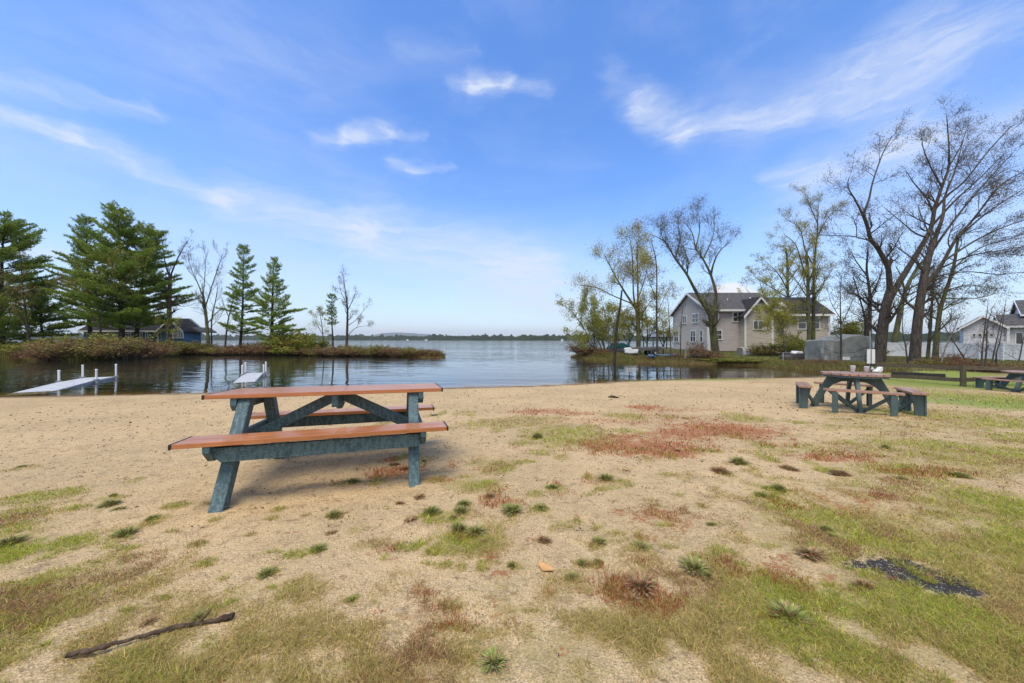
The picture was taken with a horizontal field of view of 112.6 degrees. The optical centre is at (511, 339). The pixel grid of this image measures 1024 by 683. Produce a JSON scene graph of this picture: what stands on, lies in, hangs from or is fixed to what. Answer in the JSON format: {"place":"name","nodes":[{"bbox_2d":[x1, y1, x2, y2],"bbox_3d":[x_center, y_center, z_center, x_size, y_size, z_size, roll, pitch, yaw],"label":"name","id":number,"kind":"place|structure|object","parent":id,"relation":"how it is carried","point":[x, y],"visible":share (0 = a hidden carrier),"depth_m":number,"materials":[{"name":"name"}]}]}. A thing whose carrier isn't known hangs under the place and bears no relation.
{"place":"outdoors","nodes":[
{"label":"outdoors","id":0,"kind":"place"},
{"bbox_2d":[369,333,429,336],"bbox_3d":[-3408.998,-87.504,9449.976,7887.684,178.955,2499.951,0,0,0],"label":"mountain","id":1,"kind":"structure","parent":0,"point":[398,334],"depth_m":8314.92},
{"bbox_2d":[0,340,959,396],"bbox_3d":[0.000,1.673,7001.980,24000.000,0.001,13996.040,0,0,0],"label":"water","id":2,"kind":"structure","parent":0,"point":[496,359],"depth_m":19.12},
{"bbox_2d":[14,364,118,394],"bbox_3d":[-16.200,1.653,12.449,1.070,1.240,4.392,0,0,-30],"label":"dock","id":3,"kind":"object","parent":2,"relation":"in","point":[58,384],"visible":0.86,"depth_m":12.68,"materials":[{"name":"metal"}]},
{"bbox_2d":[228,362,267,387],"bbox_3d":[-11.100,1.663,14.399,0.900,1.220,4.170,0,0,-30],"label":"dock","id":4,"kind":"object","parent":2,"relation":"in","point":[248,377],"visible":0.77,"depth_m":14.97,"materials":[{"name":"metal"}]},
{"bbox_2d":[613,290,622,362],"bbox_3d":[7.641,-0.715,24.759,1.055,5.815,0.238,0,0,-37],"label":"leaning pole","id":5,"kind":"object","parent":2,"relation":"in","point":[615,339],"visible":0.81,"depth_m":24.66,"materials":[{"name":"brown wood"}]},
{"bbox_2d":[9,331,959,340],"bbox_3d":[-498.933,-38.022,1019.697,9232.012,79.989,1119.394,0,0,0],"label":"shore","id":6,"kind":"structure","parent":0,"point":[943,336],"depth_m":1079.96,"materials":[{"name":"green plant"}]},
{"bbox_2d":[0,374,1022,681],"bbox_3d":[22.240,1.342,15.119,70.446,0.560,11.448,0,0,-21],"label":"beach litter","id":7,"kind":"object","parent":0,"point":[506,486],"visible":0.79,"depth_m":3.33,"materials":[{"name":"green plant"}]},
{"bbox_2d":[0,347,1023,682],"bbox_3d":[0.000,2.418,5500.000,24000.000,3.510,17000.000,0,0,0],"label":"ground","id":8,"kind":"structure","parent":0,"point":[344,559],"depth_m":2.31,"materials":[{"name":"sand"}]},
{"bbox_2d":[0,533,30,546],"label":"grass tuft","id":9,"kind":"object","parent":8,"relation":"on","point":[13,538],"visible":0.86,"depth_m":1.98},
{"bbox_2d":[0,338,59,353],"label":"green shrub","id":10,"kind":"object","parent":8,"relation":"on","point":[15,349],"visible":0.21,"depth_m":31.60,"materials":[{"name":"green plant"}]},
{"bbox_2d":[0,343,61,360],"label":"brown shrub","id":11,"kind":"object","parent":8,"relation":"on","point":[24,355],"visible":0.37,"depth_m":26.87,"materials":[{"name":"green plant"}]},
{"bbox_2d":[0,248,67,342],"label":"young tree","id":12,"kind":"object","parent":8,"relation":"on","point":[24,301],"visible":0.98,"depth_m":34.43,"materials":[{"name":"green plant"}]},
{"bbox_2d":[0,209,80,343],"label":"white pine","id":13,"kind":"object","parent":8,"relation":"on","point":[16,232],"visible":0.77,"depth_m":37.20,"materials":[{"name":"green plant"}]},
{"bbox_2d":[0,277,83,341],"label":"white pine","id":14,"kind":"object","parent":8,"relation":"on","point":[43,303],"visible":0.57,"depth_m":38.76,"materials":[{"name":"green plant"}]},
{"bbox_2d":[8,335,88,351],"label":"olive shrub","id":15,"kind":"object","parent":8,"relation":"on","point":[52,340],"visible":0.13,"depth_m":29.75,"materials":[{"name":"green plant"}]},
{"bbox_2d":[19,336,126,360],"bbox_3d":[-35.722,0.676,28.196,5.251,2.037,5.602,0,0,28],"label":"brown shrub","id":16,"kind":"object","parent":8,"relation":"on","point":[56,346],"visible":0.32,"depth_m":26.84,"materials":[{"name":"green plant"}]},
{"bbox_2d":[42,213,108,336],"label":"white pine","id":17,"kind":"object","parent":8,"relation":"on","point":[85,221],"visible":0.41,"depth_m":39.18,"materials":[{"name":"green plant"}]},
{"bbox_2d":[31,339,122,358],"bbox_3d":[-34.624,0.753,28.113,5.497,1.685,5.614,0,0,-15],"label":"olive shrub","id":18,"kind":"object","parent":8,"relation":"on","point":[61,347],"visible":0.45,"depth_m":26.90,"materials":[{"name":"green plant"}]},
{"bbox_2d":[42,335,152,359],"bbox_3d":[-33.974,0.641,28.491,6.147,2.305,5.320,0,0,-27],"label":"olive shrub","id":19,"kind":"object","parent":8,"relation":"on","point":[105,345],"visible":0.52,"depth_m":27.69,"materials":[{"name":"green plant"}]},
{"bbox_2d":[49,244,152,336],"bbox_3d":[-42.347,-4.053,34.884,10.967,11.285,4.411,0,0,0],"label":"young tree","id":20,"kind":"object","parent":8,"relation":"on","point":[102,296],"visible":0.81,"depth_m":35.15,"materials":[{"name":"green plant"}]},
{"bbox_2d":[50,332,153,345],"bbox_3d":[-37.352,0.373,31.146,6.760,2.180,6.173,0,0,-36],"label":"green shrub","id":21,"kind":"object","parent":8,"relation":"on","point":[95,337],"visible":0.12,"depth_m":30.82,"materials":[{"name":"green plant"}]},
{"bbox_2d":[92,498,124,507],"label":"grass tuft","id":22,"kind":"object","parent":8,"relation":"on","point":[111,502],"visible":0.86,"depth_m":2.48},
{"bbox_2d":[38,200,182,341],"bbox_3d":[-42.985,-6.740,37.730,9.732,16.720,9.905,0,0,0],"label":"white pine","id":23,"kind":"object","parent":8,"relation":"on","point":[116,217],"visible":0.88,"depth_m":36.58,"materials":[{"name":"green plant"}]},
{"bbox_2d":[68,337,163,359],"bbox_3d":[-33.196,0.791,28.933,4.526,2.031,6.147,0,0,8],"label":"brown shrub","id":24,"kind":"object","parent":8,"relation":"on","point":[126,352],"visible":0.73,"depth_m":28.55,"materials":[{"name":"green plant"}]},
{"bbox_2d":[109,524,142,538],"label":"grass tuft","id":25,"kind":"object","parent":8,"relation":"on","point":[126,531],"visible":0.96,"depth_m":2.07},
{"bbox_2d":[79,219,196,339],"bbox_3d":[-43.091,-6.061,39.596,10.312,15.400,8.935,0,0,0],"label":"white pine","id":26,"kind":"object","parent":8,"relation":"on","point":[151,231],"visible":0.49,"depth_m":39.01,"materials":[{"name":"green plant"}]},
{"bbox_2d":[77,318,216,343],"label":"blue cottage","id":27,"kind":"structure","parent":8,"relation":"on","point":[189,330],"depth_m":45.00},
{"bbox_2d":[64,609,234,658],"bbox_3d":[-1.346,1.103,1.295,0.481,0.047,0.042,0,0,-21],"label":"fallen stick","id":28,"kind":"object","parent":8,"relation":"on","point":[223,617],"visible":1,"depth_m":1.29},
{"bbox_2d":[121,339,179,358],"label":"brown shrub","id":29,"kind":"object","parent":8,"relation":"on","point":[163,350],"visible":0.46,"depth_m":31.29,"materials":[{"name":"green plant"}]},
{"bbox_2d":[152,309,182,342],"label":"young tree","id":30,"kind":"object","parent":8,"relation":"on","point":[168,324],"visible":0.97,"depth_m":37.97,"materials":[{"name":"green plant"}]},
{"bbox_2d":[136,227,202,343],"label":"bare tree","id":31,"kind":"object","parent":8,"relation":"on","point":[169,303],"visible":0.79,"depth_m":39.82,"materials":[{"name":"brown plant"}]},
{"bbox_2d":[150,337,200,355],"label":"olive shrub","id":32,"kind":"object","parent":8,"relation":"on","point":[176,343],"visible":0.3,"depth_m":36.06,"materials":[{"name":"green plant"}]},
{"bbox_2d":[168,340,215,353],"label":"olive shrub","id":33,"kind":"object","parent":8,"relation":"on","point":[203,345],"visible":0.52,"depth_m":38.35,"materials":[{"name":"green plant"}]},
{"bbox_2d":[179,240,230,345],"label":"bare tree","id":34,"kind":"object","parent":8,"relation":"on","point":[204,303],"visible":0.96,"depth_m":39.98,"materials":[{"name":"brown plant"}]},
{"bbox_2d":[0,346,445,360],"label":"spit grass","id":35,"kind":"structure","parent":8,"relation":"on","point":[76,358],"depth_m":31.96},
{"bbox_2d":[215,244,266,347],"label":"white pine","id":36,"kind":"object","parent":8,"relation":"on","point":[237,292],"visible":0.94,"depth_m":40.18,"materials":[{"name":"green plant"}]},
{"bbox_2d":[219,343,262,354],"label":"brown shrub","id":37,"kind":"object","parent":8,"relation":"on","point":[244,349],"visible":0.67,"depth_m":37.29,"materials":[{"name":"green plant"}]},
{"bbox_2d":[240,341,282,354],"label":"brown shrub","id":38,"kind":"object","parent":8,"relation":"on","point":[264,349],"visible":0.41,"depth_m":36.45,"materials":[{"name":"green plant"}]},
{"bbox_2d":[254,565,277,578],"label":"grass tuft","id":39,"kind":"object","parent":8,"relation":"on","point":[265,570],"visible":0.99,"depth_m":1.66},
{"bbox_2d":[242,256,307,341],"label":"white pine","id":40,"kind":"object","parent":8,"relation":"on","point":[273,314],"visible":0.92,"depth_m":38.00,"materials":[{"name":"green plant"}]},
{"bbox_2d":[256,328,318,353],"bbox_3d":[-25.090,0.182,38.689,5.914,2.966,6.476,0,0,-32],"label":"green shrub","id":41,"kind":"object","parent":8,"relation":"on","point":[274,336],"visible":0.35,"depth_m":37.09,"materials":[{"name":"green plant"}]},
{"bbox_2d":[266,340,317,354],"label":"green shrub","id":42,"kind":"object","parent":8,"relation":"on","point":[284,350],"visible":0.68,"depth_m":35.93,"materials":[{"name":"green plant"}]},
{"bbox_2d":[270,330,334,349],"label":"green shrub","id":43,"kind":"object","parent":8,"relation":"on","point":[312,343],"visible":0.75,"depth_m":37.38,"materials":[{"name":"green plant"}]},
{"bbox_2d":[168,383,447,512],"bbox_3d":[-1.635,0.876,3.234,1.849,0.834,1.505,1,-3,-18],"label":"picnic table","id":44,"kind":"object","parent":8,"relation":"on","point":[231,450],"visible":0.98,"depth_m":2.78,"materials":[{"name":"brown wood"}]},
{"bbox_2d":[307,306,332,347],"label":"young tree","id":45,"kind":"object","parent":8,"relation":"on","point":[320,309],"visible":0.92,"depth_m":37.63,"materials":[{"name":"green plant"}]},
{"bbox_2d":[324,293,338,346],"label":"white pine","id":46,"kind":"object","parent":8,"relation":"on","point":[331,311],"visible":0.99,"depth_m":36.86,"materials":[{"name":"green plant"}]},
{"bbox_2d":[325,342,366,355],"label":"olive shrub","id":47,"kind":"object","parent":8,"relation":"on","point":[348,348],"visible":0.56,"depth_m":34.57,"materials":[{"name":"green plant"}]},
{"bbox_2d":[332,267,375,344],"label":"bare tree","id":48,"kind":"object","parent":8,"relation":"on","point":[345,303],"visible":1,"depth_m":36.92,"materials":[{"name":"brown plant"}]},
{"bbox_2d":[354,341,397,356],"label":"olive shrub","id":49,"kind":"object","parent":8,"relation":"on","point":[372,349],"visible":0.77,"depth_m":33.15,"materials":[{"name":"green plant"}]},
{"bbox_2d":[450,520,467,534],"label":"grass tuft","id":50,"kind":"object","parent":8,"relation":"on","point":[457,525],"visible":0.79,"depth_m":2.05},
{"bbox_2d":[462,523,486,537],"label":"grass tuft","id":51,"kind":"object","parent":8,"relation":"on","point":[476,528],"visible":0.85,"depth_m":2.02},
{"bbox_2d":[477,646,509,672],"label":"grass tuft","id":52,"kind":"object","parent":8,"relation":"on","point":[493,656],"visible":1,"depth_m":1.17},
{"bbox_2d":[500,501,523,514],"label":"grass tuft","id":53,"kind":"object","parent":8,"relation":"on","point":[511,507],"visible":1,"depth_m":2.31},
{"bbox_2d":[563,341,602,354],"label":"brown shrub","id":54,"kind":"object","parent":8,"relation":"on","point":[572,348],"visible":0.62,"depth_m":31.11,"materials":[{"name":"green plant"}]},
{"bbox_2d":[553,287,633,353],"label":"willow","id":55,"kind":"object","parent":8,"relation":"on","point":[600,333],"visible":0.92,"depth_m":30.20,"materials":[{"name":"green plant"}]},
{"bbox_2d":[577,309,613,347],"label":"young tree","id":56,"kind":"object","parent":8,"relation":"on","point":[587,331],"visible":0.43,"depth_m":31.88,"materials":[{"name":"green plant"}]},
{"bbox_2d":[564,214,672,354],"bbox_3d":[9.348,-4.937,30.890,9.726,13.209,5.114,0,0,0],"label":"tree","id":57,"kind":"object","parent":8,"relation":"on","point":[636,305],"visible":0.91,"depth_m":30.69,"materials":[{"name":"green plant"}]},
{"bbox_2d":[623,570,660,596],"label":"dry tuft","id":58,"kind":"object","parent":8,"relation":"on","point":[644,579],"visible":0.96,"depth_m":1.53,"materials":[{"name":"beige plant"}]},
{"bbox_2d":[632,297,659,346],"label":"young tree","id":59,"kind":"object","parent":8,"relation":"on","point":[643,329],"visible":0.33,"depth_m":33.98,"materials":[{"name":"green plant"}]},
{"bbox_2d":[632,347,663,354],"bbox_3d":[11.408,1.020,29.930,3.407,0.835,1.420,0,0,-8],"label":"boat trailer","id":60,"kind":"object","parent":8,"relation":"on","point":[647,350],"visible":0.77,"depth_m":29.47,"materials":[{"name":"metal"}]},
{"bbox_2d":[629,231,685,355],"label":"tree","id":61,"kind":"object","parent":8,"relation":"on","point":[653,295],"visible":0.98,"depth_m":27.00,"materials":[{"name":"green plant"}]},
{"bbox_2d":[646,305,678,353],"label":"young tree","id":62,"kind":"object","parent":8,"relation":"on","point":[664,323],"visible":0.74,"depth_m":32.83,"materials":[{"name":"green plant"}]},
{"bbox_2d":[361,403,980,632],"bbox_3d":[1.527,1.206,4.468,6.924,0.315,5.281,0,0,-32],"label":"red ground cover","id":63,"kind":"object","parent":8,"relation":"on","point":[667,515],"visible":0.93,"depth_m":2.40,"materials":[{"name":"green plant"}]},
{"bbox_2d":[640,193,742,352],"bbox_3d":[15.915,-6.514,32.301,10.444,16.349,6.432,0,0,0],"label":"forked maple","id":64,"kind":"object","parent":8,"relation":"on","point":[711,323],"visible":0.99,"depth_m":31.77,"materials":[{"name":"brown plant"}]},
{"bbox_2d":[676,554,711,577],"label":"grass tuft","id":65,"kind":"object","parent":8,"relation":"on","point":[694,562],"visible":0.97,"depth_m":1.65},
{"bbox_2d":[687,340,708,355],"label":"brown shrub","id":66,"kind":"object","parent":8,"relation":"on","point":[701,348],"visible":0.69,"depth_m":25.47,"materials":[{"name":"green plant"}]},
{"bbox_2d":[688,349,725,358],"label":"brown shrub","id":67,"kind":"object","parent":8,"relation":"on","point":[714,354],"visible":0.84,"depth_m":24.11,"materials":[{"name":"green plant"}]},
{"bbox_2d":[670,293,835,351],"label":"lake house","id":68,"kind":"structure","parent":8,"relation":"on","point":[740,324],"depth_m":38.00,"materials":[{"name":"grey"}]},
{"bbox_2d":[736,267,792,296],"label":"roof tree","id":69,"kind":"object","parent":8,"relation":"on","point":[766,279],"visible":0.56,"depth_m":45.97,"materials":[{"name":"green plant"}]},
{"bbox_2d":[744,342,789,355],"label":"olive shrub","id":70,"kind":"object","parent":8,"relation":"on","point":[756,351],"visible":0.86,"depth_m":29.43,"materials":[{"name":"green plant"}]},
{"bbox_2d":[750,287,805,351],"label":"birch","id":71,"kind":"object","parent":8,"relation":"on","point":[784,314],"visible":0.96,"depth_m":28.66,"materials":[{"name":"green plant"}]},
{"bbox_2d":[744,240,825,296],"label":"roof tree","id":72,"kind":"object","parent":8,"relation":"on","point":[786,284],"visible":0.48,"depth_m":49.91,"materials":[{"name":"green plant"}]},
{"bbox_2d":[766,341,804,353],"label":"green shrub","id":73,"kind":"object","parent":8,"relation":"on","point":[792,346],"visible":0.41,"depth_m":30.70,"materials":[{"name":"green plant"}]},
{"bbox_2d":[552,368,1022,413],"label":"lawn","id":74,"kind":"structure","parent":8,"relation":"on","point":[950,397],"depth_m":7.83,"materials":[{"name":"green plant"}]},
{"bbox_2d":[973,370,1023,391],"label":"octagon table","id":75,"kind":"object","parent":74,"relation":"on","point":[1001,382],"visible":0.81,"depth_m":11.00,"materials":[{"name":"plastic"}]},
{"bbox_2d":[770,331,806,348],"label":"green shrub","id":76,"kind":"object","parent":8,"relation":"on","point":[796,339],"visible":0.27,"depth_m":32.81,"materials":[{"name":"green plant"}]},
{"bbox_2d":[764,597,815,629],"bbox_3d":[1.087,1.071,1.338,0.183,0.054,0.173,0,0,-13],"label":"grass tuft","id":77,"kind":"object","parent":8,"relation":"on","point":[791,608],"visible":0.84,"depth_m":1.34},
{"bbox_2d":[775,351,804,359],"bbox_3d":[20.507,1.161,24.995,2.532,0.672,1.062,0,0,-6],"label":"rowing boat","id":78,"kind":"object","parent":8,"relation":"on","point":[793,355],"visible":0.77,"depth_m":24.69,"materials":[{"name":"white plastic"}]},
{"bbox_2d":[586,349,1023,371],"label":"rough turf","id":79,"kind":"structure","parent":8,"relation":"on","point":[770,358],"depth_m":24.69,"materials":[{"name":"green plant"}]},
{"bbox_2d":[764,182,849,339],"bbox_3d":[24.551,-5.680,27.957,8.458,14.774,3.902,0,0,-11],"label":"twin trunk tree","id":80,"kind":"object","parent":8,"relation":"on","point":[814,272],"visible":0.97,"depth_m":27.92,"materials":[{"name":"green plant"}]},
{"bbox_2d":[794,544,829,561],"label":"dry tuft","id":81,"kind":"object","parent":8,"relation":"on","point":[811,552],"visible":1,"depth_m":1.75,"materials":[{"name":"beige plant"}]},
{"bbox_2d":[804,334,872,361],"bbox_3d":[22.877,0.545,23.876,3.587,1.875,2.193,0,0,0],"label":"tarpaulin pile","id":82,"kind":"object","parent":8,"relation":"on","point":[854,347],"visible":0.82,"depth_m":23.15,"materials":[{"name":"grey plastic"}]},
{"bbox_2d":[819,271,860,360],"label":"slim tree","id":83,"kind":"object","parent":8,"relation":"on","point":[845,317],"visible":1,"depth_m":22.48,"materials":[{"name":"brown plant"}]},
{"bbox_2d":[830,316,876,334],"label":"leafy shrub tree","id":84,"kind":"object","parent":8,"relation":"on","point":[854,328],"visible":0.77,"depth_m":30.76,"materials":[{"name":"green plant"}]},
{"bbox_2d":[795,371,928,416],"bbox_3d":[6.123,0.948,6.124,1.552,0.700,1.552,0,-1,36],"label":"octagon table","id":85,"kind":"object","parent":8,"relation":"on","point":[908,397],"visible":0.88,"depth_m":5.87,"materials":[{"name":"wood"}]},
{"bbox_2d":[851,578,877,589],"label":"dry tuft","id":86,"kind":"object","parent":8,"relation":"on","point":[866,584],"visible":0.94,"depth_m":1.51,"materials":[{"name":"beige plant"}]},
{"bbox_2d":[827,233,913,338],"bbox_3d":[28.784,-3.668,28.378,7.381,10.741,4.952,0,0,-23],"label":"back tree","id":87,"kind":"object","parent":8,"relation":"on","point":[851,289],"visible":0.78,"depth_m":28.06,"materials":[{"name":"brown plant"}]},
{"bbox_2d":[867,331,874,372],"bbox_3d":[15.056,0.773,14.331,0.347,2.300,0.082,0,0,0],"label":"sign pole","id":88,"kind":"object","parent":8,"relation":"on","point":[870,356],"visible":0.91,"depth_m":14.30,"materials":[{"name":"metal"}]},
{"bbox_2d":[890,296,918,368],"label":"bare sapling","id":89,"kind":"object","parent":8,"relation":"on","point":[904,342],"visible":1,"depth_m":17.48,"materials":[{"name":"brown plant"}]},
{"bbox_2d":[800,91,1023,362],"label":"forked tree","id":90,"kind":"object","parent":8,"relation":"on","point":[883,308],"visible":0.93,"depth_m":21.50,"materials":[{"name":"brown plant"}]},
{"bbox_2d":[891,372,945,376],"bbox_3d":[17.942,1.565,15.099,1.550,0.214,0.215,0,0,41],"label":"landscape timber","id":91,"kind":"object","parent":8,"relation":"on","point":[919,374],"visible":0.58,"depth_m":15.00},
{"bbox_2d":[873,232,968,342],"bbox_3d":[35.918,-3.950,30.073,7.787,11.218,4.771,0,0,0],"label":"leaning tree","id":92,"kind":"object","parent":8,"relation":"on","point":[898,320],"visible":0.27,"depth_m":29.86,"materials":[{"name":"brown plant"}]},
{"bbox_2d":[909,358,951,364],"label":"olive shrub","id":93,"kind":"object","parent":8,"relation":"on","point":[932,362],"visible":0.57,"depth_m":18.32,"materials":[{"name":"green plant"}]},
{"bbox_2d":[863,122,1023,362],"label":"fan tree","id":94,"kind":"object","parent":8,"relation":"on","point":[919,315],"visible":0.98,"depth_m":19.86,"materials":[{"name":"brown plant"}]},
{"bbox_2d":[866,362,1023,386],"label":"post and rail fence","id":95,"kind":"object","parent":8,"relation":"on","point":[963,379],"visible":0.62,"depth_m":12.14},
{"bbox_2d":[930,301,970,364],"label":"bare sapling","id":96,"kind":"object","parent":8,"relation":"on","point":[948,342],"visible":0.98,"depth_m":17.74,"materials":[{"name":"brown plant"}]},
{"bbox_2d":[917,352,988,365],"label":"brown shrub","id":97,"kind":"object","parent":8,"relation":"on","point":[957,357],"visible":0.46,"depth_m":18.22,"materials":[{"name":"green plant"}]},
{"bbox_2d":[930,297,978,359],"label":"bare sapling","id":98,"kind":"object","parent":8,"relation":"on","point":[949,331],"visible":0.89,"depth_m":18.23,"materials":[{"name":"brown plant"}]},
{"bbox_2d":[887,341,1023,359],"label":"vinyl fence","id":99,"kind":"object","parent":8,"relation":"on","point":[951,349],"visible":0.5,"depth_m":25.60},
{"bbox_2d":[919,358,997,365],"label":"brown shrub","id":100,"kind":"object","parent":8,"relation":"on","point":[958,363],"visible":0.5,"depth_m":17.33,"materials":[{"name":"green plant"}]},
{"bbox_2d":[909,220,1023,360],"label":"tree","id":101,"kind":"object","parent":8,"relation":"on","point":[936,336],"visible":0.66,"depth_m":22.96,"materials":[{"name":"brown plant"}]},
{"bbox_2d":[957,298,1011,371],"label":"bare sapling","id":102,"kind":"object","parent":8,"relation":"on","point":[981,351],"visible":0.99,"depth_m":16.48,"materials":[{"name":"brown plant"}]},
{"bbox_2d":[957,300,1023,343],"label":"white house","id":103,"kind":"structure","parent":8,"relation":"on","point":[1018,317],"depth_m":41.87,"materials":[{"name":"grey"}]},
{"bbox_2d":[965,301,1018,365],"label":"bare sapling","id":104,"kind":"object","parent":8,"relation":"on","point":[987,345],"visible":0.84,"depth_m":16.73,"materials":[{"name":"brown plant"}]},
{"bbox_2d":[979,305,1021,365],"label":"bare sapling","id":105,"kind":"object","parent":8,"relation":"on","point":[992,360],"visible":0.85,"depth_m":16.99,"materials":[{"name":"brown plant"}]},
{"bbox_2d":[983,298,1018,366],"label":"bare sapling","id":106,"kind":"object","parent":8,"relation":"on","point":[996,351],"visible":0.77,"depth_m":17.25,"materials":[{"name":"brown plant"}]},
{"bbox_2d":[0,385,1023,682],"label":"grass","id":107,"kind":"structure","parent":0,"point":[132,661],"depth_m":1.42,"materials":[{"name":"plant"}]},
{"bbox_2d":[0,0,1023,336],"label":"sky","id":108,"kind":"structure","parent":0,"point":[461,161],"materials":[{"name":"blue"}]},
{"bbox_2d":[571,351,914,372],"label":"bank grass","id":109,"kind":"structure","parent":0,"point":[803,364],"depth_m":21.95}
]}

